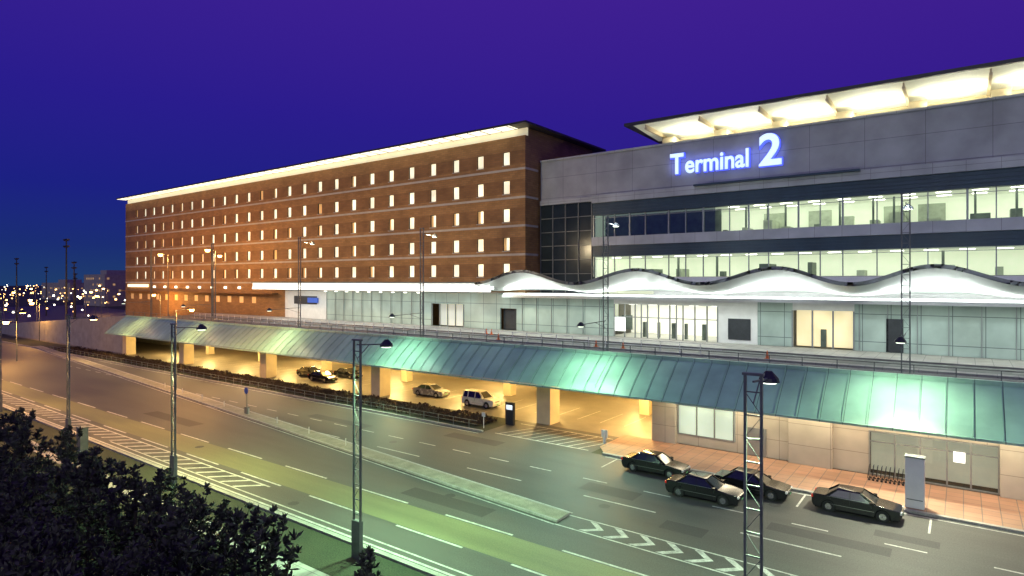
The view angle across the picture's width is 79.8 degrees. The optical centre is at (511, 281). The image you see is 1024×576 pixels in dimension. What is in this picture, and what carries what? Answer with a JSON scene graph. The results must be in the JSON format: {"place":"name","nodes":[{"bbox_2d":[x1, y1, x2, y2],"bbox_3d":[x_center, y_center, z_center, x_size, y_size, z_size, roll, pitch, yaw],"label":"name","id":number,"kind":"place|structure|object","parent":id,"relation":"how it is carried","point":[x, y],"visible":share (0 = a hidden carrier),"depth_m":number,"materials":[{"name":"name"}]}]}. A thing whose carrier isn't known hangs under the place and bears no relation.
{"place":"outdoors","nodes":[
{"label":"outdoors","id":0,"kind":"place"},
{"bbox_2d":[42,279,83,299],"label":"distant building","id":1,"kind":"structure","parent":0,"point":[59,286],"depth_m":463.94,"materials":[{"name":"concrete"}]},
{"bbox_2d":[84,270,125,306],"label":"distant building","id":2,"kind":"structure","parent":0,"point":[112,283],"depth_m":347.07,"materials":[{"name":"concrete"}]},
{"bbox_2d":[2,335,518,431],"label":"planting bed ground","id":3,"kind":"structure","parent":0,"point":[500,421],"depth_m":77.17,"materials":[{"name":"brown soil"}]},
{"bbox_2d":[52,346,476,424],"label":"roadside fence","id":4,"kind":"object","parent":3,"relation":"on","point":[409,412],"visible":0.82,"depth_m":75.07,"materials":[{"name":"metal"}]},
{"bbox_2d":[55,346,497,425],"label":"hedge","id":5,"kind":"object","parent":3,"relation":"on","point":[425,406],"visible":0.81,"depth_m":77.20,"materials":[{"name":"green plant"}]},
{"bbox_2d":[7,335,651,438],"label":"parking pavement","id":6,"kind":"structure","parent":0,"point":[606,406],"depth_m":77.86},
{"bbox_2d":[308,370,337,382],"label":"parked car","id":7,"kind":"object","parent":6,"relation":"on","point":[325,376],"visible":1,"depth_m":85.40,"materials":[{"name":"black paint"}]},
{"bbox_2d":[333,367,362,378],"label":"parked car","id":8,"kind":"object","parent":6,"relation":"on","point":[346,372],"visible":0.84,"depth_m":88.41,"materials":[{"name":"black paint"}]},
{"bbox_2d":[412,383,449,397],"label":"parked car","id":9,"kind":"object","parent":6,"relation":"on","point":[434,390],"visible":1,"depth_m":74.38,"materials":[{"name":"silver metal"}]},
{"bbox_2d":[461,388,500,408],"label":"sports utility vehicle","id":10,"kind":"object","parent":6,"relation":"on","point":[480,397],"visible":1,"depth_m":68.11,"materials":[{"name":"white paint"}]},
{"bbox_2d":[0,286,999,575],"bbox_3d":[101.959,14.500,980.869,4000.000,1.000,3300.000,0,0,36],"label":"ground","id":11,"kind":"structure","parent":0,"point":[326,554],"depth_m":38.79,"materials":[{"name":"green plant"}]},
{"bbox_2d":[0,309,26,411],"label":"street lamp","id":12,"kind":"object","parent":11,"relation":"on","point":[20,311],"visible":1,"depth_m":65.57,"materials":[{"name":"metal"}]},
{"bbox_2d":[0,406,55,515],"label":"bush","id":13,"kind":"object","parent":11,"relation":"on","point":[20,410],"visible":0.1,"depth_m":34.02,"materials":[{"name":"green plant"}]},
{"bbox_2d":[0,524,56,575],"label":"pine tree","id":14,"kind":"object","parent":11,"relation":"on","point":[18,561],"visible":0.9,"depth_m":15.22,"materials":[{"name":"green plant"}]},
{"bbox_2d":[0,413,71,537],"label":"bush","id":15,"kind":"object","parent":11,"relation":"on","point":[17,439],"visible":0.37,"depth_m":28.54,"materials":[{"name":"green plant"}]},
{"bbox_2d":[1,456,76,557],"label":"pine tree","id":16,"kind":"object","parent":11,"relation":"on","point":[61,478],"visible":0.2,"depth_m":25.76,"materials":[{"name":"green plant"}]},
{"bbox_2d":[0,472,81,561],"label":"pine tree","id":17,"kind":"object","parent":11,"relation":"on","point":[18,502],"visible":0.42,"depth_m":20.00,"materials":[{"name":"green plant"}]},
{"bbox_2d":[0,505,82,574],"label":"pine tree","id":18,"kind":"object","parent":11,"relation":"on","point":[58,528],"visible":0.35,"depth_m":17.97,"materials":[{"name":"green plant"}]},
{"bbox_2d":[0,305,125,322],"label":"car park surface","id":19,"kind":"object","parent":11,"relation":"on","point":[55,313],"visible":0.25,"depth_m":267.10,"materials":[{"name":"asphalt"}]},
{"bbox_2d":[63,239,69,319],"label":"floodlight mast","id":20,"kind":"object","parent":19,"relation":"on","point":[66,246],"visible":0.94,"depth_m":149.95,"materials":[{"name":"metal"}]},
{"bbox_2d":[34,424,99,524],"bbox_3d":[-23.354,10.769,32.522,3.292,6.462,3.006,0,0,-24],"label":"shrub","id":21,"kind":"object","parent":11,"relation":"on","point":[69,449],"visible":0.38,"depth_m":32.00,"materials":[{"name":"green plant"}]},
{"bbox_2d":[31,550,126,575],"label":"pine tree","id":22,"kind":"object","parent":11,"relation":"on","point":[48,568],"visible":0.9,"depth_m":14.12,"materials":[{"name":"green plant"}]},
{"bbox_2d":[65,314,97,435],"bbox_3d":[-38.575,8.460,55.022,0.720,11.080,2.430,0,0,36],"label":"street lamp","id":23,"kind":"object","parent":11,"relation":"on","point":[67,419],"visible":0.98,"depth_m":54.26,"materials":[{"name":"metal"}]},
{"bbox_2d":[76,425,88,451],"bbox_3d":[-35.557,13.010,50.690,0.900,1.980,0.700,0,0,36],"label":"utility cabinet","id":24,"kind":"object","parent":11,"relation":"on","point":[82,444],"visible":0.66,"depth_m":50.46,"materials":[{"name":"metal"}]},
{"bbox_2d":[39,445,129,575],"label":"bush","id":25,"kind":"object","parent":11,"relation":"on","point":[81,484],"visible":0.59,"depth_m":24.13,"materials":[{"name":"green plant"}]},
{"bbox_2d":[52,446,131,559],"bbox_3d":[-20.023,10.844,28.848,3.306,6.313,3.467,0,0,38],"label":"pine tree","id":26,"kind":"object","parent":11,"relation":"on","point":[79,520],"visible":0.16,"depth_m":28.74,"materials":[{"name":"green plant"}]},
{"bbox_2d":[3,451,190,573],"bbox_3d":[-21.873,13.381,27.679,52.443,1.861,11.346,0,0,36],"label":"shrub bed","id":27,"kind":"object","parent":11,"relation":"on","point":[81,563],"visible":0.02,"depth_m":30.14,"materials":[{"name":"plant"}]},
{"bbox_2d":[83,460,194,575],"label":"bush","id":28,"kind":"object","parent":11,"relation":"on","point":[136,484],"visible":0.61,"depth_m":22.94,"materials":[{"name":"green plant"}]},
{"bbox_2d":[93,535,190,575],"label":"pine tree","id":29,"kind":"object","parent":11,"relation":"on","point":[149,562],"visible":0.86,"depth_m":17.03,"materials":[{"name":"green plant"}]},
{"bbox_2d":[119,466,196,556],"bbox_3d":[-16.219,11.370,28.158,3.467,5.260,3.306,0,0,17],"label":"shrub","id":30,"kind":"object","parent":11,"relation":"on","point":[168,480],"visible":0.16,"depth_m":28.43,"materials":[{"name":"green plant"}]},
{"bbox_2d":[2,427,328,575],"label":"footpath","id":31,"kind":"structure","parent":11,"relation":"on","point":[304,570],"depth_m":30.28,"materials":[{"name":"concrete"}]},
{"bbox_2d":[140,503,229,575],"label":"pine tree","id":32,"kind":"object","parent":11,"relation":"on","point":[176,519],"visible":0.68,"depth_m":19.70,"materials":[{"name":"green plant"}]},
{"bbox_2d":[134,480,239,575],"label":"bush","id":33,"kind":"object","parent":11,"relation":"on","point":[198,512],"visible":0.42,"depth_m":21.82,"materials":[{"name":"green plant"}]},
{"bbox_2d":[170,323,206,483],"bbox_3d":[-22.880,8.460,43.450,0.720,11.080,2.430,0,0,36],"label":"street lamp","id":34,"kind":"object","parent":11,"relation":"on","point":[173,461],"visible":0.99,"depth_m":42.49,"materials":[{"name":"metal"}]},
{"bbox_2d":[160,494,236,575],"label":"pine tree","id":35,"kind":"object","parent":11,"relation":"on","point":[211,511],"visible":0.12,"depth_m":26.04,"materials":[{"name":"green plant"}]},
{"bbox_2d":[200,502,264,575],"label":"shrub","id":36,"kind":"object","parent":11,"relation":"on","point":[220,550],"visible":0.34,"depth_m":24.17,"materials":[{"name":"green plant"}]},
{"bbox_2d":[212,504,303,575],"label":"bush","id":37,"kind":"object","parent":11,"relation":"on","point":[261,535],"visible":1,"depth_m":21.41,"materials":[{"name":"green plant"}]},
{"bbox_2d":[126,135,583,328],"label":"brick walls","id":38,"kind":"structure","parent":11,"relation":"on","point":[537,151],"depth_m":108.69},
{"bbox_2d":[131,293,255,302],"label":"windows","id":39,"kind":"structure","parent":38,"relation":"attached to","point":[196,298],"depth_m":138.13,"materials":[{"name":"yellow"}]},
{"bbox_2d":[121,290,277,293],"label":"entrance ledge","id":40,"kind":"object","parent":38,"relation":"attached to","point":[201,292],"visible":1,"depth_m":135.43,"materials":[{"name":"concrete"}]},
{"bbox_2d":[137,177,506,278],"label":"curtained windows","id":41,"kind":"structure","parent":38,"relation":"attached to","point":[479,222],"depth_m":114.77,"materials":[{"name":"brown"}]},
{"bbox_2d":[135,165,509,278],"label":"window sills","id":42,"kind":"structure","parent":38,"relation":"attached to","point":[351,233],"depth_m":105.69,"materials":[{"name":"concrete"}]},
{"bbox_2d":[136,152,509,278],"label":"window frames","id":43,"kind":"structure","parent":38,"relation":"attached to","point":[318,229],"depth_m":112.02,"materials":[{"name":"metal"}]},
{"bbox_2d":[137,152,509,278],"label":"lit windows","id":44,"kind":"structure","parent":38,"relation":"attached to","point":[481,194],"depth_m":100.42,"materials":[{"name":"beige"}]},
{"bbox_2d":[126,149,524,278],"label":"brick window bands","id":45,"kind":"object","parent":38,"relation":"attached to","point":[490,216],"visible":0.99,"depth_m":105.47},
{"bbox_2d":[125,167,537,282],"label":"string courses","id":46,"kind":"object","parent":38,"relation":"attached to","point":[495,199],"visible":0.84,"depth_m":105.52,"materials":[{"name":"stone"}]},
{"bbox_2d":[347,544,388,575],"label":"pine tree","id":47,"kind":"object","parent":11,"relation":"on","point":[365,565],"visible":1,"depth_m":20.37,"materials":[{"name":"green plant"}]},
{"bbox_2d":[351,339,392,559],"bbox_3d":[-7.185,8.460,31.878,0.720,11.080,2.430,0,0,36],"label":"street lamp","id":48,"kind":"object","parent":11,"relation":"on","point":[356,536],"visible":1,"depth_m":30.89,"materials":[{"name":"metal"}]},
{"bbox_2d":[2,312,1023,446],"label":"elevated roadway","id":49,"kind":"structure","parent":11,"relation":"on","point":[973,399],"depth_m":56.20,"materials":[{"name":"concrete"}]},
{"bbox_2d":[121,247,152,316],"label":"street lamp","id":50,"kind":"object","parent":49,"relation":"on","point":[150,301],"visible":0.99,"depth_m":113.15,"materials":[{"name":"metal"}]},
{"bbox_2d":[181,243,213,321],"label":"street lamp","id":51,"kind":"object","parent":49,"relation":"on","point":[182,305],"visible":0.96,"depth_m":100.14,"materials":[{"name":"metal"}]},
{"bbox_2d":[267,237,314,327],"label":"street lamp","id":52,"kind":"object","parent":49,"relation":"on","point":[311,243],"visible":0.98,"depth_m":86.11,"materials":[{"name":"metal"}]},
{"bbox_2d":[389,228,436,336],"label":"street lamp","id":53,"kind":"object","parent":49,"relation":"on","point":[423,234],"visible":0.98,"depth_m":71.83,"materials":[{"name":"metal"}]},
{"bbox_2d":[194,313,721,353],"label":"guard railing","id":54,"kind":"object","parent":49,"relation":"on","point":[588,341],"visible":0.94,"depth_m":74.14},
{"bbox_2d":[294,296,902,352],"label":"shutters","id":55,"kind":"object","parent":49,"relation":"on","point":[739,329],"visible":0.91,"depth_m":66.93,"materials":[{"name":"metal"}]},
{"bbox_2d":[577,214,619,350],"bbox_3d":[8.066,0.360,56.608,0.720,13.280,7.520,0,0,36],"label":"street lamp","id":56,"kind":"object","parent":49,"relation":"on","point":[581,324],"visible":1,"depth_m":57.46,"materials":[{"name":"metal"}]},
{"bbox_2d":[285,276,1023,344],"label":"solid panels","id":57,"kind":"object","parent":49,"relation":"on","point":[738,310],"visible":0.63,"depth_m":67.58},
{"bbox_2d":[541,202,594,292],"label":"dark curtain wall","id":58,"kind":"structure","parent":57,"relation":"on","point":[571,238],"depth_m":84.20,"materials":[{"name":"black glass"}]},
{"bbox_2d":[540,201,591,292],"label":"curtain wall grid","id":59,"kind":"object","parent":58,"relation":"attached to","point":[565,245],"visible":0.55,"depth_m":84.22,"materials":[{"name":"metal"}]},
{"bbox_2d":[251,264,1023,306],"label":"entrance canopy","id":60,"kind":"object","parent":57,"relation":"attached to","point":[937,279],"visible":0.99,"depth_m":62.75,"materials":[{"name":"white"}]},
{"bbox_2d":[326,291,1016,359],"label":"frontage mullions","id":61,"kind":"object","parent":57,"relation":"attached to","point":[792,325],"visible":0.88,"depth_m":71.45,"materials":[{"name":"metal"}]},
{"bbox_2d":[327,291,1023,359],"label":"frosted panels","id":62,"kind":"object","parent":57,"relation":"attached to","point":[482,310],"visible":0.83,"depth_m":65.44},
{"bbox_2d":[894,193,913,373],"bbox_3d":[27.223,0.360,42.485,0.720,13.280,7.520,0,0,36],"label":"street lamp","id":63,"kind":"object","parent":49,"relation":"on","point":[901,340],"visible":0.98,"depth_m":43.32,"materials":[{"name":"metal"}]},
{"bbox_2d":[742,370,779,575],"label":"street lamp","id":64,"kind":"object","parent":11,"relation":"on","point":[768,377],"visible":1,"depth_m":19.64,"materials":[{"name":"metal"}]},
{"bbox_2d":[871,432,997,488],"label":"lobby wall","id":65,"kind":"structure","parent":11,"relation":"on","point":[984,471],"depth_m":42.78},
{"bbox_2d":[0,0,1023,285],"label":"sky","id":66,"kind":"structure","parent":0,"point":[102,102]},
{"bbox_2d":[2,342,1023,575],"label":"road","id":67,"kind":"structure","parent":0,"point":[964,550],"depth_m":39.86,"materials":[{"name":"asphalt"}]},
{"bbox_2d":[2,341,482,575],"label":"road kerb","id":68,"kind":"structure","parent":67,"relation":"on","point":[401,561],"depth_m":42.85,"materials":[{"name":"concrete"}]},
{"bbox_2d":[32,346,569,522],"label":"median island","id":69,"kind":"structure","parent":67,"relation":"on","point":[554,514],"depth_m":48.45,"materials":[{"name":"concrete"}]},
{"bbox_2d":[2,380,638,575],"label":"buff lane surface","id":70,"kind":"object","parent":67,"relation":"on","point":[535,557],"visible":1,"depth_m":38.59,"materials":[{"name":"asphalt"}]},
{"bbox_2d":[2,346,1023,575],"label":"road markings","id":71,"kind":"object","parent":67,"relation":"on","point":[700,552],"visible":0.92,"depth_m":39.10,"materials":[{"name":"paint"}]},
{"bbox_2d":[143,411,939,556],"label":"road patches","id":72,"kind":"object","parent":67,"relation":"on","point":[447,500],"visible":0.99,"depth_m":38.24,"materials":[{"name":"asphalt"}]},
{"bbox_2d":[621,449,689,477],"bbox_3d":[10.515,13.312,44.925,4.792,1.475,2.080,0,0,36],"label":"taxi","id":73,"kind":"object","parent":67,"relation":"on","point":[655,462],"visible":0.96,"depth_m":44.42,"materials":[{"name":"black paint"}]},
{"bbox_2d":[665,471,742,505],"bbox_3d":[12.459,13.312,39.641,4.792,1.475,2.080,0,0,36],"label":"taxi","id":74,"kind":"object","parent":67,"relation":"on","point":[705,486],"visible":0.97,"depth_m":39.12,"materials":[{"name":"black paint"}]},
{"bbox_2d":[714,466,792,500],"bbox_3d":[15.891,13.312,40.589,4.792,1.475,2.080,0,0,38],"label":"taxi","id":75,"kind":"object","parent":67,"relation":"on","point":[773,490],"visible":0.72,"depth_m":39.88,"materials":[{"name":"black paint"}]},
{"bbox_2d":[811,483,903,522],"bbox_3d":[20.860,13.312,37.050,4.792,1.475,2.080,0,0,36],"label":"taxi","id":76,"kind":"object","parent":67,"relation":"on","point":[853,499],"visible":1,"depth_m":36.56,"materials":[{"name":"black paint"}]},
{"bbox_2d":[484,421,618,452],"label":"driveway road","id":77,"kind":"structure","parent":0,"point":[520,426],"depth_m":55.62,"materials":[{"name":"asphalt"}]},
{"bbox_2d":[505,402,514,425],"bbox_3d":[-0.176,12.890,59.753,1.000,2.200,0.320,0,0,36],"label":"display board","id":78,"kind":"object","parent":77,"relation":"on","point":[509,413],"visible":1,"depth_m":59.60,"materials":[{"name":"metal"}]},
{"bbox_2d":[615,332,716,341],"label":"lobby floor","id":79,"kind":"structure","parent":0,"point":[666,336],"depth_m":74.84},
{"bbox_2d":[441,304,716,336],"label":"lobby back wall","id":80,"kind":"structure","parent":79,"relation":"on","point":[688,314],"depth_m":79.57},
{"bbox_2d":[622,315,826,346],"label":"lobby fixtures","id":81,"kind":"object","parent":79,"relation":"on","point":[629,323],"visible":0.83,"depth_m":73.26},
{"bbox_2d":[797,310,852,347],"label":"warm lounge wall","id":82,"kind":"structure","parent":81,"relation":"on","point":[843,329],"depth_m":63.98,"materials":[{"name":"beige"}]},
{"bbox_2d":[615,304,852,348],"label":"window frame","id":83,"kind":"object","parent":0,"point":[621,309],"depth_m":86.70,"materials":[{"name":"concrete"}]},
{"bbox_2d":[540,93,1023,245],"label":"light bands","id":84,"kind":"object","parent":83,"relation":"attached to","point":[984,224],"visible":0.97,"depth_m":64.99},
{"bbox_2d":[541,96,1023,200],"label":"grey wall","id":85,"kind":"structure","parent":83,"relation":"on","point":[987,129],"depth_m":65.36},
{"bbox_2d":[670,133,782,174],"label":"terminal sign","id":86,"kind":"object","parent":85,"relation":"attached to","point":[723,162],"visible":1,"depth_m":70.38,"materials":[{"name":"white"}]},
{"bbox_2d":[645,68,1011,143],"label":"rafters and vents","id":87,"kind":"object","parent":85,"relation":"on","point":[910,105],"visible":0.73,"depth_m":67.10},
{"bbox_2d":[595,193,1023,315],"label":"interior walls","id":88,"kind":"structure","parent":83,"relation":"attached to","point":[1011,262],"depth_m":69.88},
{"bbox_2d":[593,186,1022,276],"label":"mullions","id":89,"kind":"object","parent":88,"relation":"attached to","point":[798,204],"visible":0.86,"depth_m":66.79,"materials":[{"name":"metal"}]},
{"label":"glazing","id":90,"kind":"object","parent":89,"relation":"attached to","visible":0},
{"bbox_2d":[595,207,714,236],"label":"dim glazing","id":91,"kind":"structure","parent":90,"relation":"attached to","point":[657,224],"depth_m":76.52,"materials":[{"name":"blue glass"}]},
{"bbox_2d":[593,167,1023,256],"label":"dark louvre bands","id":92,"kind":"object","parent":88,"relation":"attached to","point":[730,247],"visible":1,"depth_m":65.03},
{"bbox_2d":[592,170,1023,253],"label":"louvre blades","id":93,"kind":"object","parent":92,"relation":"attached to","point":[823,194],"visible":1,"depth_m":64.73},
{"bbox_2d":[595,185,1023,258],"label":"interior ceilings","id":94,"kind":"object","parent":88,"relation":"attached to","point":[863,199],"visible":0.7,"depth_m":66.14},
{"bbox_2d":[632,186,1023,257],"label":"ceiling lights","id":95,"kind":"object","parent":88,"relation":"hanging from","point":[853,201],"visible":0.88,"depth_m":65.61,"materials":[{"name":"beige"}]},
{"bbox_2d":[697,275,1023,276],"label":"interior floors","id":96,"kind":"structure","parent":88,"relation":"attached to","point":[836,276],"depth_m":65.76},
{"bbox_2d":[676,203,1003,276],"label":"office partitions","id":97,"kind":"object","parent":96,"relation":"on","point":[937,211],"visible":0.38,"depth_m":66.97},
{"bbox_2d":[600,435,1023,533],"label":"pavement","id":98,"kind":"structure","parent":0,"point":[978,509],"depth_m":42.01,"materials":[{"name":"brick"}]},
{"bbox_2d":[652,401,1023,500],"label":"pilasters","id":99,"kind":"object","parent":98,"relation":"on","point":[810,443],"visible":0.45,"depth_m":45.85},
{"bbox_2d":[677,411,999,473],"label":"walls","id":100,"kind":"structure","parent":98,"relation":"on","point":[850,448],"depth_m":47.39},
{"bbox_2d":[679,405,732,440],"bbox_3d":[16.285,11.775,51.325,4.700,2.550,0.050,0,0,36],"label":"window blind","id":101,"kind":"object","parent":100,"relation":"attached to","point":[723,423],"depth_m":51.29,"materials":[{"name":"white"}]},
{"bbox_2d":[677,404,999,494],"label":"window frames","id":102,"kind":"structure","parent":100,"relation":"attached to","point":[755,434],"depth_m":43.14,"materials":[{"name":"metal"}]},
{"bbox_2d":[867,464,904,485],"bbox_3d":[26.270,13.351,42.006,3.265,1.018,0.600,0,0,36],"label":"luggage cart row","id":103,"kind":"object","parent":98,"relation":"on","point":[890,480],"visible":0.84,"depth_m":42.26,"materials":[{"name":"metal"}]},
{"bbox_2d":[905,457,924,509],"bbox_3d":[24.772,12.335,37.644,1.000,3.050,0.700,0,0,36],"label":"panel","id":104,"kind":"object","parent":98,"relation":"on","point":[915,479],"visible":0.93,"depth_m":37.34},
{"bbox_2d":[649,188,1022,276],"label":"office furniture","id":105,"kind":"object","parent":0,"point":[1016,211],"visible":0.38,"depth_m":68.95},
{"bbox_2d":[680,89,1023,140],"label":"clerestory wall","id":106,"kind":"structure","parent":0,"point":[871,112],"depth_m":68.24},
{"bbox_2d":[624,57,1023,143],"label":"roof","id":107,"kind":"structure","parent":106,"relation":"on","point":[631,125],"depth_m":63.08,"materials":[{"name":"metal"}]},
{"bbox_2d":[634,62,1023,140],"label":"roof soffit","id":108,"kind":"structure","parent":107,"relation":"attached to","point":[971,83],"depth_m":65.40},
{"label":"roof deck","id":109,"kind":"object","parent":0,"visible":0},
{"bbox_2d":[128,127,527,203],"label":"frieze","id":110,"kind":"object","parent":109,"relation":"on","point":[478,139],"visible":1,"depth_m":105.76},
{"bbox_2d":[116,120,605,200],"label":"roof slab","id":111,"kind":"structure","parent":110,"relation":"on","point":[544,130],"depth_m":94.45,"materials":[{"name":"concrete"}]},
{"bbox_2d":[117,126,516,199],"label":"soffit cove light","id":112,"kind":"object","parent":111,"relation":"attached to","point":[466,135],"visible":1,"depth_m":104.59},
{"bbox_2d":[122,126,516,199],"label":"soffit ribs","id":113,"kind":"object","parent":111,"relation":"attached to","point":[303,165],"visible":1,"depth_m":114.52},
{"bbox_2d":[528,128,592,154],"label":"side frieze","id":114,"kind":"object","parent":109,"relation":"on","point":[554,140],"visible":0.79,"depth_m":91.08,"materials":[{"name":"brick"}]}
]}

